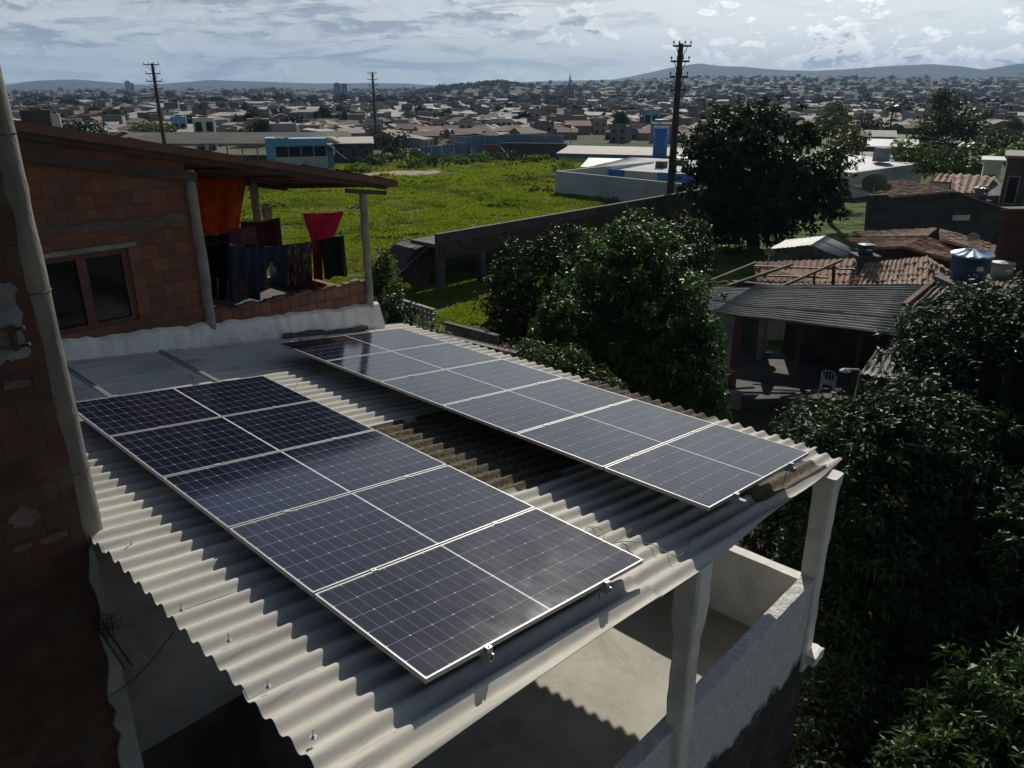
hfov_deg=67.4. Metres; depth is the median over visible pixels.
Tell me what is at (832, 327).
porch house
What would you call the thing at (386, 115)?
town house
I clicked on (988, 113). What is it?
town tree
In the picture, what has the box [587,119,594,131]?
town house
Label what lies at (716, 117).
town tree
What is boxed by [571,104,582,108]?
town tree
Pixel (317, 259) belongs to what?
shirt
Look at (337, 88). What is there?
tower block
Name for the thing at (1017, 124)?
town tree
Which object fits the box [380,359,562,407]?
solar panel
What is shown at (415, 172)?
bare pitch
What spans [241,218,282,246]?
towel
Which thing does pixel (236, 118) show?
town tree
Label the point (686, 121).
town house
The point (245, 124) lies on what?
town house
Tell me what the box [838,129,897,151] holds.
yard house
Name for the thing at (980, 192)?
water tank
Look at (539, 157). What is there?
bush
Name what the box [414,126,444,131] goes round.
town house
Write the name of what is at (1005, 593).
mango tree
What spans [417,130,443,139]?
town house
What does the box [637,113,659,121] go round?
town tree
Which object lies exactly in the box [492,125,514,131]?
town house
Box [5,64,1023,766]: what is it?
ground
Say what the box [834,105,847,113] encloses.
town tree
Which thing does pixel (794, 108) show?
town tree
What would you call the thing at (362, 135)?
town house
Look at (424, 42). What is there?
sky
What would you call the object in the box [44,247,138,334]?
window
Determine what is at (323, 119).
town house
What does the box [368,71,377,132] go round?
power pole
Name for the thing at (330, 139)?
curved canopy
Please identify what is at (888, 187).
satellite dish
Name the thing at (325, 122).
town house
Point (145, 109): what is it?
distant town
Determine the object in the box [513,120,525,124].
town house
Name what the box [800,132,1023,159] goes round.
meadow
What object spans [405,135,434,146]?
town house
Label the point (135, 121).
town house
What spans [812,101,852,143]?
tree
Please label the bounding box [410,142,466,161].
stadium wall
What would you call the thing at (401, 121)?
town house
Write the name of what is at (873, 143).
yard house
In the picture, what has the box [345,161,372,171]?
bush
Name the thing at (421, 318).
corn plant
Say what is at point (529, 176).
bush
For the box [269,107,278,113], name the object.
town tree
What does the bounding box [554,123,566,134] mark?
town house
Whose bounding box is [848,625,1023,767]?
mango tree
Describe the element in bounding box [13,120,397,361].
brick house
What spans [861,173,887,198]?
satellite dish
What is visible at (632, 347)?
mango tree
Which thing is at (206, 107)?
town tree
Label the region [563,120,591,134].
town house
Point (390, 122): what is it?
town house
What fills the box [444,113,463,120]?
town house
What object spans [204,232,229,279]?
trousers
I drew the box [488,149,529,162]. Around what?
bush
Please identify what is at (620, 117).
town tree
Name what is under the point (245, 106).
town tree
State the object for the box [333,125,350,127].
town house
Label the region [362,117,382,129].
town house
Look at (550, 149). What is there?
stadium stand
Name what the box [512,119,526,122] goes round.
town house
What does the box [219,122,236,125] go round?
town house
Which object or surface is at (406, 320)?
corn plant
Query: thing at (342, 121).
town house
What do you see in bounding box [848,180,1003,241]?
gable house
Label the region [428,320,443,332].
corn plant
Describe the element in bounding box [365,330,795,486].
mounting rail
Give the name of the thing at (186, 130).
town house
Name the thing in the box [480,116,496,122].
town house
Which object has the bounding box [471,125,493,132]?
town house
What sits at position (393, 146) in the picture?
dark bush
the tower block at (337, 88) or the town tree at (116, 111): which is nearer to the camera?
the town tree at (116, 111)
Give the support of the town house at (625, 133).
on the ground at (731, 260)
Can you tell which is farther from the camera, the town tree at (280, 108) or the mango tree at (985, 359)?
the town tree at (280, 108)
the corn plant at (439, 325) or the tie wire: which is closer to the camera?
the tie wire
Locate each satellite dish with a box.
[764,248,774,269]
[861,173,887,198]
[882,183,891,195]
[967,233,979,246]
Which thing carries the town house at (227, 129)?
on the ground at (731, 260)
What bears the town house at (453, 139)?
on the ground at (731, 260)
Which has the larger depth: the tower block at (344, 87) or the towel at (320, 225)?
the tower block at (344, 87)
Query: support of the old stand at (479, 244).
on the ground at (731, 260)
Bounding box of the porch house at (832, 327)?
[687,280,933,428]
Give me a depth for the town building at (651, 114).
245.17 m
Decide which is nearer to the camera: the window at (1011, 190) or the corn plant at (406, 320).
the corn plant at (406, 320)
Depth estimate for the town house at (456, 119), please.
257.21 m
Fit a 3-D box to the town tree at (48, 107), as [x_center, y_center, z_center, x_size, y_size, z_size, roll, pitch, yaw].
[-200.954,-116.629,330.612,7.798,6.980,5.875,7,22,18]
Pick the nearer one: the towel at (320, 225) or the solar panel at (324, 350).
the solar panel at (324, 350)
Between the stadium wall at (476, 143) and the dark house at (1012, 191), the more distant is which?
the stadium wall at (476, 143)
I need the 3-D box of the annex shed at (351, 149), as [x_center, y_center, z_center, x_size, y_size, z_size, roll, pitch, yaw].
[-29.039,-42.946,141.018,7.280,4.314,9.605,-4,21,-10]
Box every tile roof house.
[754,258,861,339]
[844,237,959,275]
[852,227,996,275]
[855,255,949,284]
[929,172,1001,204]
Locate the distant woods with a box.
[6,72,1023,105]
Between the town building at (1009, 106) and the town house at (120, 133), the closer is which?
the town house at (120, 133)
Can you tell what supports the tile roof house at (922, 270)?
on the ground at (731, 260)
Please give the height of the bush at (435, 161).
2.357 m
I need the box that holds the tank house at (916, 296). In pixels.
[887,274,1023,411]
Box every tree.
[41,105,53,113]
[61,117,111,134]
[87,105,102,110]
[99,107,112,114]
[109,108,128,118]
[131,121,177,131]
[183,113,199,123]
[197,101,208,108]
[201,105,211,108]
[231,114,244,121]
[239,102,253,110]
[242,108,264,120]
[249,120,271,131]
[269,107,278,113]
[276,105,286,113]
[281,114,302,125]
[296,118,305,125]
[312,112,319,118]
[317,105,334,118]
[336,104,342,111]
[340,110,351,116]
[414,103,426,111]
[436,108,452,116]
[468,215,602,365]
[494,105,502,110]
[502,101,512,107]
[517,109,532,118]
[524,204,736,421]
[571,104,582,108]
[591,108,605,115]
[613,111,631,124]
[621,206,725,318]
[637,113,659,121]
[668,94,858,253]
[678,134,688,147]
[696,111,709,119]
[711,112,722,118]
[740,452,841,571]
[764,367,1023,690]
[787,106,798,111]
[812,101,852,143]
[812,111,871,221]
[817,463,1023,714]
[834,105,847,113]
[848,113,891,129]
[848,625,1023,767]
[866,268,1023,557]
[879,102,904,129]
[889,134,947,174]
[900,105,912,113]
[906,121,966,158]
[911,146,991,189]
[913,88,993,150]
[953,142,979,172]
[970,125,1023,155]
[981,108,996,117]
[991,142,1023,166]
[1002,115,1020,120]
[1006,118,1023,131]
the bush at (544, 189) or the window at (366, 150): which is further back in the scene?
the window at (366, 150)
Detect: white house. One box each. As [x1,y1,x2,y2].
[66,323,843,767]
[981,156,1005,179]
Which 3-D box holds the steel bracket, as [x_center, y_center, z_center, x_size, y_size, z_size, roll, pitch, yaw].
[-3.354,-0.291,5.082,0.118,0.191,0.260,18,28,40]
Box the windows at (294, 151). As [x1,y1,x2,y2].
[276,146,325,156]
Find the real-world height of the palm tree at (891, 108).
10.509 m
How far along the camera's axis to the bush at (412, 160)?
103.49 m
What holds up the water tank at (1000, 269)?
on the tank house at (916, 296)
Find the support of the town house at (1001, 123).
on the ground at (731, 260)
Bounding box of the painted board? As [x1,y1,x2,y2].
[484,145,498,150]
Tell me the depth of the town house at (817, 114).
245.15 m
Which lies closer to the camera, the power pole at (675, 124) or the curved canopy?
the power pole at (675, 124)
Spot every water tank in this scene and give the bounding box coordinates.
[858,243,875,255]
[950,248,994,283]
[974,186,989,199]
[990,260,1015,278]
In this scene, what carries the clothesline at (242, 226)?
attached to the brick house at (117, 219)
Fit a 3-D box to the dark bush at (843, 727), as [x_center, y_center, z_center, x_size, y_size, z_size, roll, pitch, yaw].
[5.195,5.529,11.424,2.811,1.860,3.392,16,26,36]
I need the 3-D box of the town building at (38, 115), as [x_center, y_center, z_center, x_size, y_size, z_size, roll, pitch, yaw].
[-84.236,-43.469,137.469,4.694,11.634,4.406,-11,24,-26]
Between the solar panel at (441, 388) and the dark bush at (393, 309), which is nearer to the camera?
the solar panel at (441, 388)
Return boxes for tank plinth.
[848,252,881,269]
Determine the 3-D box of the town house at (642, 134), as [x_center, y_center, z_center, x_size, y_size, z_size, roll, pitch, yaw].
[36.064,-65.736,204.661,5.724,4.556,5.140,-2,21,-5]
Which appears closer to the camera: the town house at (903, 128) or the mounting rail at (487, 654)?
the mounting rail at (487, 654)
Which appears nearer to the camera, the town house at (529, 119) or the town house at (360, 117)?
the town house at (529, 119)
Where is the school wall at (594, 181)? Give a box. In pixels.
[555,162,789,221]
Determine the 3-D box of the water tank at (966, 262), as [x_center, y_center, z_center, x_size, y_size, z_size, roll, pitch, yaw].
[15.104,-3.936,25.268,1.272,1.060,1.272,0,21,0]
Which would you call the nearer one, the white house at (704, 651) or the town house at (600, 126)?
the white house at (704, 651)
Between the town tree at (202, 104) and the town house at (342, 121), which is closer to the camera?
the town house at (342, 121)
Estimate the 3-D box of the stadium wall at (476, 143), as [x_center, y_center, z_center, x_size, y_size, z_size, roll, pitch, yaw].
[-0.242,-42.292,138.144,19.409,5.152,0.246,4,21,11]
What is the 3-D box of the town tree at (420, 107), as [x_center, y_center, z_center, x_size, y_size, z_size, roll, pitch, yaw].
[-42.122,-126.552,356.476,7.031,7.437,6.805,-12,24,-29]
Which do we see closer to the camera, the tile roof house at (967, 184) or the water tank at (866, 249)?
the water tank at (866, 249)
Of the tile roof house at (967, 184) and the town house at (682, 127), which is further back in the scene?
the town house at (682, 127)
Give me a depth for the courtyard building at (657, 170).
83.02 m
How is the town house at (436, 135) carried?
on the ground at (731, 260)
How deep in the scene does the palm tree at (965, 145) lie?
91.70 m
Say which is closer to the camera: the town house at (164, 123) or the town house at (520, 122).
the town house at (164, 123)
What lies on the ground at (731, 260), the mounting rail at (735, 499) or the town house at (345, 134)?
the town house at (345, 134)
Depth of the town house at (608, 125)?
244.83 m
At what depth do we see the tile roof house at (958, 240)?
38.66 m
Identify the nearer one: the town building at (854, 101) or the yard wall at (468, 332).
the yard wall at (468, 332)
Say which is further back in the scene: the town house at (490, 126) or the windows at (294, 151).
the town house at (490, 126)
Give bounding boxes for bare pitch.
[365,170,439,176]
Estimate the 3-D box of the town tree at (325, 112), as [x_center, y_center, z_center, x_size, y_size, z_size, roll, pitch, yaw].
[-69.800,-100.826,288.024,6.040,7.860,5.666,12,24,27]
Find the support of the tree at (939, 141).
on the ground at (731, 260)
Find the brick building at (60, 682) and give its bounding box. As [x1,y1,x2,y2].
[0,169,143,767]
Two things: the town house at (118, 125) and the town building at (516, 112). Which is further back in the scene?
the town building at (516, 112)
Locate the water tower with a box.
[652,119,668,158]
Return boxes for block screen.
[398,299,435,331]
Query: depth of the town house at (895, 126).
231.82 m
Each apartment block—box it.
[555,89,561,97]
[562,87,573,96]
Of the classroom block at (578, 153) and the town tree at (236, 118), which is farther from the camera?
the town tree at (236, 118)
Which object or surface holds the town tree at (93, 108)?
on the ground at (731, 260)
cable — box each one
[612,506,646,543]
[614,537,689,556]
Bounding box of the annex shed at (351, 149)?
[332,136,373,163]
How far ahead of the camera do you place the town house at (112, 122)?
226.90 m
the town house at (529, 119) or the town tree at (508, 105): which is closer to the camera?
the town house at (529, 119)
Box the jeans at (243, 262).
[228,244,259,301]
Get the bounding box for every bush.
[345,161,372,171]
[357,154,390,165]
[362,246,412,305]
[373,285,420,325]
[375,127,410,161]
[394,147,431,162]
[394,155,427,168]
[402,152,449,166]
[437,152,470,164]
[460,150,493,162]
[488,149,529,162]
[508,173,541,180]
[522,154,555,161]
[525,184,553,191]
[551,161,576,172]
[787,653,952,767]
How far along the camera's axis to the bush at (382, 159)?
107.24 m
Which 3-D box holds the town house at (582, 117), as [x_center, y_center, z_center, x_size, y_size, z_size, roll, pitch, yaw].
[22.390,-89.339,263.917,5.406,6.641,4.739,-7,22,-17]
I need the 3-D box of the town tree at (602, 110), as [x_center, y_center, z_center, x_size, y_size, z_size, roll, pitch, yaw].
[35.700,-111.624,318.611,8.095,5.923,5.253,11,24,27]
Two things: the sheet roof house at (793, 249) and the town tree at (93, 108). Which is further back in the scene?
the town tree at (93, 108)
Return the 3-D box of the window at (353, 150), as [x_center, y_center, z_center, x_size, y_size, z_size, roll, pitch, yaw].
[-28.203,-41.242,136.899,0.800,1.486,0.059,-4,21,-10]
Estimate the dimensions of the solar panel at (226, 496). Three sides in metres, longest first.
2.279 x 1.134 x 0.037 m
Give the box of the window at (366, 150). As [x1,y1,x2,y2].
[364,148,368,156]
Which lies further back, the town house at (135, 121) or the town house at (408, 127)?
the town house at (135, 121)
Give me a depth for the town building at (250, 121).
180.53 m
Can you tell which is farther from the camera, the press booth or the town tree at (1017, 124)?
the town tree at (1017, 124)
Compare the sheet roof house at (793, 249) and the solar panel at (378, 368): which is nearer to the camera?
the solar panel at (378, 368)
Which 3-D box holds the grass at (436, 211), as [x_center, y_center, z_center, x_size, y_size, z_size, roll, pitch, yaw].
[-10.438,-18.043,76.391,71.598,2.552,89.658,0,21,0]
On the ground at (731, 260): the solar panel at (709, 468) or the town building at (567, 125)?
the town building at (567, 125)
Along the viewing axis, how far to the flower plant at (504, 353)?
17.05 m
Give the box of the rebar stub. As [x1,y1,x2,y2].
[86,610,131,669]
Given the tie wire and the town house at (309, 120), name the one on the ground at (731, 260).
the town house at (309, 120)
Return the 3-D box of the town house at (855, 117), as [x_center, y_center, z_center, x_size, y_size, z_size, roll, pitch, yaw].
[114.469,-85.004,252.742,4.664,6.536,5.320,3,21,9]
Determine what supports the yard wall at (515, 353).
on the ground at (731, 260)
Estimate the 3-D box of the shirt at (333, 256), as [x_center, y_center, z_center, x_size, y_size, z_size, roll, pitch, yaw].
[-3.124,-2.226,13.538,0.105,0.750,0.531,19,28,41]
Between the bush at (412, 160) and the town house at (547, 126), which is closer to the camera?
the bush at (412, 160)
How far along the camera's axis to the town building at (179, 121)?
190.01 m
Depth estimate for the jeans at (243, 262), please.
12.36 m
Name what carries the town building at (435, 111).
on the ground at (731, 260)
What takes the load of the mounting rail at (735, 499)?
attached to the white house at (704, 651)
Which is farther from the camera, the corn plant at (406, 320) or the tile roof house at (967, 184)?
the tile roof house at (967, 184)
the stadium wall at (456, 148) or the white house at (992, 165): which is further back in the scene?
the stadium wall at (456, 148)
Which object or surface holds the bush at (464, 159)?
on the ground at (731, 260)
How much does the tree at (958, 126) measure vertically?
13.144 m
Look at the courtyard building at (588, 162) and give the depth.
102.55 m
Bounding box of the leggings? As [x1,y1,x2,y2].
[209,268,227,299]
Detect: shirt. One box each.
[312,240,322,282]
[320,235,347,279]
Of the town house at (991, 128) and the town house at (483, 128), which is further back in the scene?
the town house at (991, 128)
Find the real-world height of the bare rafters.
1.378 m
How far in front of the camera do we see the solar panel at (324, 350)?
11.44 m
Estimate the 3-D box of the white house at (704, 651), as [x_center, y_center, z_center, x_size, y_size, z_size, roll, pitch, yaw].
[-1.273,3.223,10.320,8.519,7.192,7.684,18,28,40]
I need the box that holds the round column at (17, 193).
[0,66,102,544]
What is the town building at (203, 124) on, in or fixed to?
on the ground at (731, 260)
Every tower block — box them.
[124,80,131,91]
[333,83,340,93]
[341,83,347,93]
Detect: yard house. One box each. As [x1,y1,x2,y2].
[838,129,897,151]
[848,151,892,157]
[867,139,918,158]
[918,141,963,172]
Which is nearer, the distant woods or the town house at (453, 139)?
the town house at (453, 139)
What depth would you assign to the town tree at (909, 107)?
306.36 m
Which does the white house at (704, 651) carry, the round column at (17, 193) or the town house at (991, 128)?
the round column at (17, 193)
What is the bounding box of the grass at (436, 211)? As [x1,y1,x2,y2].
[205,159,681,325]
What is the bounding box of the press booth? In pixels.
[264,137,347,168]
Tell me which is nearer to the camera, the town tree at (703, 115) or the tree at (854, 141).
the tree at (854, 141)
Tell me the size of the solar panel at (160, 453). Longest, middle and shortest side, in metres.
2.279 x 1.134 x 0.037 m
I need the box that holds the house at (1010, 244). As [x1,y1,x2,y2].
[993,206,1023,283]
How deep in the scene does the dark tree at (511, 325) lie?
27.62 m
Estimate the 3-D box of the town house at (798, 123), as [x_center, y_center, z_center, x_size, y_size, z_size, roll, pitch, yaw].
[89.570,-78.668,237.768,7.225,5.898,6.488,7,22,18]
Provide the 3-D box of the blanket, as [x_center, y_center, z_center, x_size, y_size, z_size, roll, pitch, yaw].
[-5.257,-3.271,13.986,0.184,1.059,1.077,18,27,38]
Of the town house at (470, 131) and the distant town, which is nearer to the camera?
the town house at (470, 131)
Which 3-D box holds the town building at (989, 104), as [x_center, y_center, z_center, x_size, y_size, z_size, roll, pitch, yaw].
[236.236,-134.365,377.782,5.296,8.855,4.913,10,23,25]
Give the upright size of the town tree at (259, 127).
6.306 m
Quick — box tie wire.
[107,631,173,697]
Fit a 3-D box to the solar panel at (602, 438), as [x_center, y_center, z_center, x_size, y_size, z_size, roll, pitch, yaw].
[1.227,0.518,8.678,1.134,0.037,2.279,18,20,39]
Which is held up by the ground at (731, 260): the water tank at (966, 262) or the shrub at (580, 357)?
the shrub at (580, 357)
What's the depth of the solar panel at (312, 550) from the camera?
6.16 m
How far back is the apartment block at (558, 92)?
841.34 m
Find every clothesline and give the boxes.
[205,231,360,243]
[206,217,278,234]
[309,209,359,210]
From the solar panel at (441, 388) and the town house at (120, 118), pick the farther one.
the town house at (120, 118)
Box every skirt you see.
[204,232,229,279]
[286,241,312,285]
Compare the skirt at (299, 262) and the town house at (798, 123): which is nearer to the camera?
the skirt at (299, 262)
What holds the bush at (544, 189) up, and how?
on the ground at (731, 260)
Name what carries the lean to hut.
on the ground at (731, 260)
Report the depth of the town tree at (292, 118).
249.56 m
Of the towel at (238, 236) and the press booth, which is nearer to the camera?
the towel at (238, 236)
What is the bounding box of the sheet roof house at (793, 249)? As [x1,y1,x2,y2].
[767,235,857,261]
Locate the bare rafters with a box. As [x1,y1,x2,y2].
[701,259,854,286]
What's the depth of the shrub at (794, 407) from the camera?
20.24 m
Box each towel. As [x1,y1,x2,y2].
[228,225,257,246]
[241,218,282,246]
[303,211,343,240]
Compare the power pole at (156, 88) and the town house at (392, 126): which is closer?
the power pole at (156, 88)
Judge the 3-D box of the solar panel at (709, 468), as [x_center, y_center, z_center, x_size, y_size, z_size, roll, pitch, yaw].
[2.081,0.799,7.953,1.134,0.036,2.279,18,20,39]
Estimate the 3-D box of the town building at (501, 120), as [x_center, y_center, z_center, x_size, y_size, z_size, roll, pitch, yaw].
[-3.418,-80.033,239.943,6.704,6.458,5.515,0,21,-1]
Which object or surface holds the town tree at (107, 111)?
on the ground at (731, 260)
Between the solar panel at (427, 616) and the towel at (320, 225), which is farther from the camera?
the towel at (320, 225)
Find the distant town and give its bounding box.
[7,76,1023,126]
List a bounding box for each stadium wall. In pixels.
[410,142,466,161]
[458,134,563,161]
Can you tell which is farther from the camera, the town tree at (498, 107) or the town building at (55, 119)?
the town tree at (498, 107)
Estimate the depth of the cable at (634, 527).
7.01 m
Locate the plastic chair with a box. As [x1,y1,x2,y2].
[817,370,836,394]
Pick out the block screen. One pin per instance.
(428, 314)
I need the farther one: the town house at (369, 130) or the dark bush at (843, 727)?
the town house at (369, 130)
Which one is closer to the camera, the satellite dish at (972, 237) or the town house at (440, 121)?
the satellite dish at (972, 237)
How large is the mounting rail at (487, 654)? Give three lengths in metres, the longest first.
7.585 x 0.198 x 0.072 m
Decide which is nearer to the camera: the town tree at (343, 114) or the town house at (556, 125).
the town house at (556, 125)
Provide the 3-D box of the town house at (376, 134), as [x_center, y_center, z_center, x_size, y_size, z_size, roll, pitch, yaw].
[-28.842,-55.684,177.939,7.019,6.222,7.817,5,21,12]
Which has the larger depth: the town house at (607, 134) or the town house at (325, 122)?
the town house at (325, 122)
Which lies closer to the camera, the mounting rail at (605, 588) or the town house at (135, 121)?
the mounting rail at (605, 588)
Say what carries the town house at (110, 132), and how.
on the ground at (731, 260)
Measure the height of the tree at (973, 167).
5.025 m
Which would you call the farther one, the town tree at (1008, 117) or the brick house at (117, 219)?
the town tree at (1008, 117)
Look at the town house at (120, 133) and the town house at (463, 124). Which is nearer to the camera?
the town house at (120, 133)
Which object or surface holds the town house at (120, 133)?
on the ground at (731, 260)
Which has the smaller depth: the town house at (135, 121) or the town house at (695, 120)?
the town house at (695, 120)
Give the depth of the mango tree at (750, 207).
49.72 m
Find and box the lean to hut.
[374,237,429,289]
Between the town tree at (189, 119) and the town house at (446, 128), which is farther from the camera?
the town tree at (189, 119)
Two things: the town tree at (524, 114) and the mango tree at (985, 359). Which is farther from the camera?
the town tree at (524, 114)
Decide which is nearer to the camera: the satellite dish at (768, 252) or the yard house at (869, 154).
the satellite dish at (768, 252)
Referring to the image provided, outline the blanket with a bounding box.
[196,177,246,234]
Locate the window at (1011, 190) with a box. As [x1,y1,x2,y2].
[1002,176,1020,204]
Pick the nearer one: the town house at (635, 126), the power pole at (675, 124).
the power pole at (675, 124)
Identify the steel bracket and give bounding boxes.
[0,324,31,350]
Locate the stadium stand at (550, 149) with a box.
[499,143,566,160]
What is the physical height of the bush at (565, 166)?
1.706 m
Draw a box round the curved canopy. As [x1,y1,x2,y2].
[325,136,339,142]
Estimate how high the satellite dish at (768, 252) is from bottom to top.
0.916 m
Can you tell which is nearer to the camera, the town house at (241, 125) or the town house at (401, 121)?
the town house at (241, 125)
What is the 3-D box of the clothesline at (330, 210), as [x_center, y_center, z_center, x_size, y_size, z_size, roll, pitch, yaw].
[-3.990,-3.468,15.302,0.009,0.229,2.514,20,28,41]
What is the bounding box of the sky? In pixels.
[0,0,1023,84]
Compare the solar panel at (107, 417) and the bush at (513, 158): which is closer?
the solar panel at (107, 417)
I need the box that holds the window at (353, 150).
[351,149,356,156]
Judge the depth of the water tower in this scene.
106.37 m
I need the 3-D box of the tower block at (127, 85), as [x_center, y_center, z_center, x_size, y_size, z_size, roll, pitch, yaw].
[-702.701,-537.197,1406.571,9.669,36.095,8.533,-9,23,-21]
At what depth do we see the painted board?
132.20 m
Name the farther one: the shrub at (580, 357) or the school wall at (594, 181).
the school wall at (594, 181)
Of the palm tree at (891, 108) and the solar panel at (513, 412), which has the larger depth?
the palm tree at (891, 108)
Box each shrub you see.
[503,337,631,390]
[769,393,841,433]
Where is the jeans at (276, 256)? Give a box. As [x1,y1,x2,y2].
[257,245,286,290]
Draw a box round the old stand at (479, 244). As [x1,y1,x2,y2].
[387,188,715,290]
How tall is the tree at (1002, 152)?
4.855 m
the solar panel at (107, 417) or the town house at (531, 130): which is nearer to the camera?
the solar panel at (107, 417)
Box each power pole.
[143,62,166,143]
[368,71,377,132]
[666,40,691,220]
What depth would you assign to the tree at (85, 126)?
141.48 m
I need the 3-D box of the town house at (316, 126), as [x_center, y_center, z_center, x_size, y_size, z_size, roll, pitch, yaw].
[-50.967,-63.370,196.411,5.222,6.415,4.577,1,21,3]
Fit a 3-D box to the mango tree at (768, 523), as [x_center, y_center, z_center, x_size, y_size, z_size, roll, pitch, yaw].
[6.476,4.067,18.022,3.973,5.516,2.653,19,28,40]
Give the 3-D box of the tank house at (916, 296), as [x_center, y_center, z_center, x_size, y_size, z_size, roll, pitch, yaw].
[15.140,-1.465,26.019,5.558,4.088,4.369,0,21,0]
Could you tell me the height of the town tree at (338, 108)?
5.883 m
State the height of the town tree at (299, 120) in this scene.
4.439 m
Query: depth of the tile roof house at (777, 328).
32.43 m
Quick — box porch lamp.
[839,368,861,439]
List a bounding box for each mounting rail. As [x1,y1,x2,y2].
[67,365,493,665]
[158,350,611,598]
[298,338,746,520]
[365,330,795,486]
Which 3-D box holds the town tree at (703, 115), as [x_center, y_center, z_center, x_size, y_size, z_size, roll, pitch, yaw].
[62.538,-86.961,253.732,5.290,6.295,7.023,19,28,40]
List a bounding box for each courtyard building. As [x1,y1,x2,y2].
[580,158,621,167]
[586,157,766,187]
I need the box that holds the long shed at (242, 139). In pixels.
[122,132,342,162]
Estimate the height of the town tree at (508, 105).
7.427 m
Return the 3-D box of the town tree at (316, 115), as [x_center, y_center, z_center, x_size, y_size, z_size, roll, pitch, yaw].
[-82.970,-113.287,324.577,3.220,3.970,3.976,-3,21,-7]
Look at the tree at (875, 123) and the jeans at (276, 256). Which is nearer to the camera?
the jeans at (276, 256)
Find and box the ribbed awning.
[848,348,908,445]
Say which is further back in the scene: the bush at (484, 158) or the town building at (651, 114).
the town building at (651, 114)
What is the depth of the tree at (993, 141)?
112.53 m
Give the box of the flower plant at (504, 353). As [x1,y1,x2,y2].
[497,342,513,356]
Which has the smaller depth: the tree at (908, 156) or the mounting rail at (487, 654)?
the mounting rail at (487, 654)
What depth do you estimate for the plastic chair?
25.75 m
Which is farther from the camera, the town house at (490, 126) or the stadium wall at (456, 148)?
the town house at (490, 126)
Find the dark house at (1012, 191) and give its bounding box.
[998,150,1023,206]
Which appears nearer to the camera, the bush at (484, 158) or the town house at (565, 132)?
the bush at (484, 158)
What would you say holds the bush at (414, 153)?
on the ground at (731, 260)
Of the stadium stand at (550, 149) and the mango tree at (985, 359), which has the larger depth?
the stadium stand at (550, 149)
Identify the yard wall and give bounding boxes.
[442,333,519,358]
[443,321,499,345]
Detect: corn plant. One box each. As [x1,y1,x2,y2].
[403,310,418,327]
[416,313,438,328]
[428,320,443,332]
[436,317,453,335]
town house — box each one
[82,121,118,123]
[82,127,119,134]
[101,114,125,123]
[101,124,129,130]
[113,130,129,136]
[126,118,149,124]
[140,121,169,131]
[174,128,195,144]
[215,126,236,144]
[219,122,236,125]
[220,124,243,127]
[243,121,247,129]
[269,119,296,131]
[299,123,324,131]
[301,119,315,122]
[302,128,334,131]
[315,118,339,121]
[320,120,339,125]
[320,131,350,145]
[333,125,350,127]
[336,128,364,136]
[337,120,361,123]
[339,120,361,126]
[347,112,366,121]
[358,130,364,136]
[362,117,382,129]
[364,126,386,136]
[369,129,404,147]
[370,112,390,119]
[377,117,390,123]
[385,118,414,123]
[385,123,396,129]
[393,117,411,123]
[395,124,424,133]
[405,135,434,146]
[411,131,441,144]
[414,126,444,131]
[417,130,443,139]
[418,116,438,121]
[431,117,445,126]
[443,125,458,137]
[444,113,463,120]
[445,117,462,122]
[448,130,484,143]
[450,128,482,134]
[459,118,481,128]
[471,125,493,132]
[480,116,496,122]
[483,131,504,143]
[484,124,496,128]
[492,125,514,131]
[508,127,546,134]
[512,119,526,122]
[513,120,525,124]
[527,117,540,122]
[530,120,553,134]
[546,114,569,122]
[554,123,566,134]
[556,128,577,138]
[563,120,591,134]
[568,114,586,120]
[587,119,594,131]
[591,115,605,118]
[594,117,606,133]
[605,129,609,139]
[607,121,612,129]
[609,124,631,141]
[631,123,642,138]
[635,129,649,139]
[650,120,671,141]
[678,116,696,126]
[678,125,692,129]
[678,130,702,141]
[692,118,714,123]
[789,120,805,132]
[815,113,841,128]
[851,115,867,120]
[879,122,899,132]
[892,122,909,124]
[899,124,922,133]
[902,119,922,121]
[908,121,932,124]
[970,123,996,133]
[988,119,1011,132]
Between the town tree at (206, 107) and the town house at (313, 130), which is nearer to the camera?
the town house at (313, 130)
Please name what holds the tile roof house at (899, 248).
on the ground at (731, 260)
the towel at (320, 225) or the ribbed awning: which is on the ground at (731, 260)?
the ribbed awning
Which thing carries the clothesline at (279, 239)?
attached to the brick house at (117, 219)
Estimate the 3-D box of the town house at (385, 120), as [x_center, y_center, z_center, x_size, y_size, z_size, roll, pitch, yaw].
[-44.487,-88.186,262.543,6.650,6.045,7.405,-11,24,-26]
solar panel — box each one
[76,375,313,439]
[109,401,373,480]
[163,430,446,530]
[229,465,534,596]
[279,328,447,362]
[314,508,642,683]
[326,343,500,383]
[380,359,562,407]
[443,378,632,435]
[516,399,713,469]
[604,424,808,510]
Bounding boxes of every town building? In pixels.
[19,107,51,125]
[50,111,61,126]
[170,115,187,130]
[192,116,217,150]
[246,117,269,131]
[433,108,461,117]
[490,117,511,124]
[512,110,524,113]
[557,123,571,127]
[644,108,658,123]
[846,99,857,104]
[986,102,999,109]
[1000,104,1021,109]
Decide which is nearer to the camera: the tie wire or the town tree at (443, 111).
the tie wire
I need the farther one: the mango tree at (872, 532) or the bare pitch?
the bare pitch
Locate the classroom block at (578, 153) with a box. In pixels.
[556,145,689,161]
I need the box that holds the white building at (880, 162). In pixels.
[776,147,922,197]

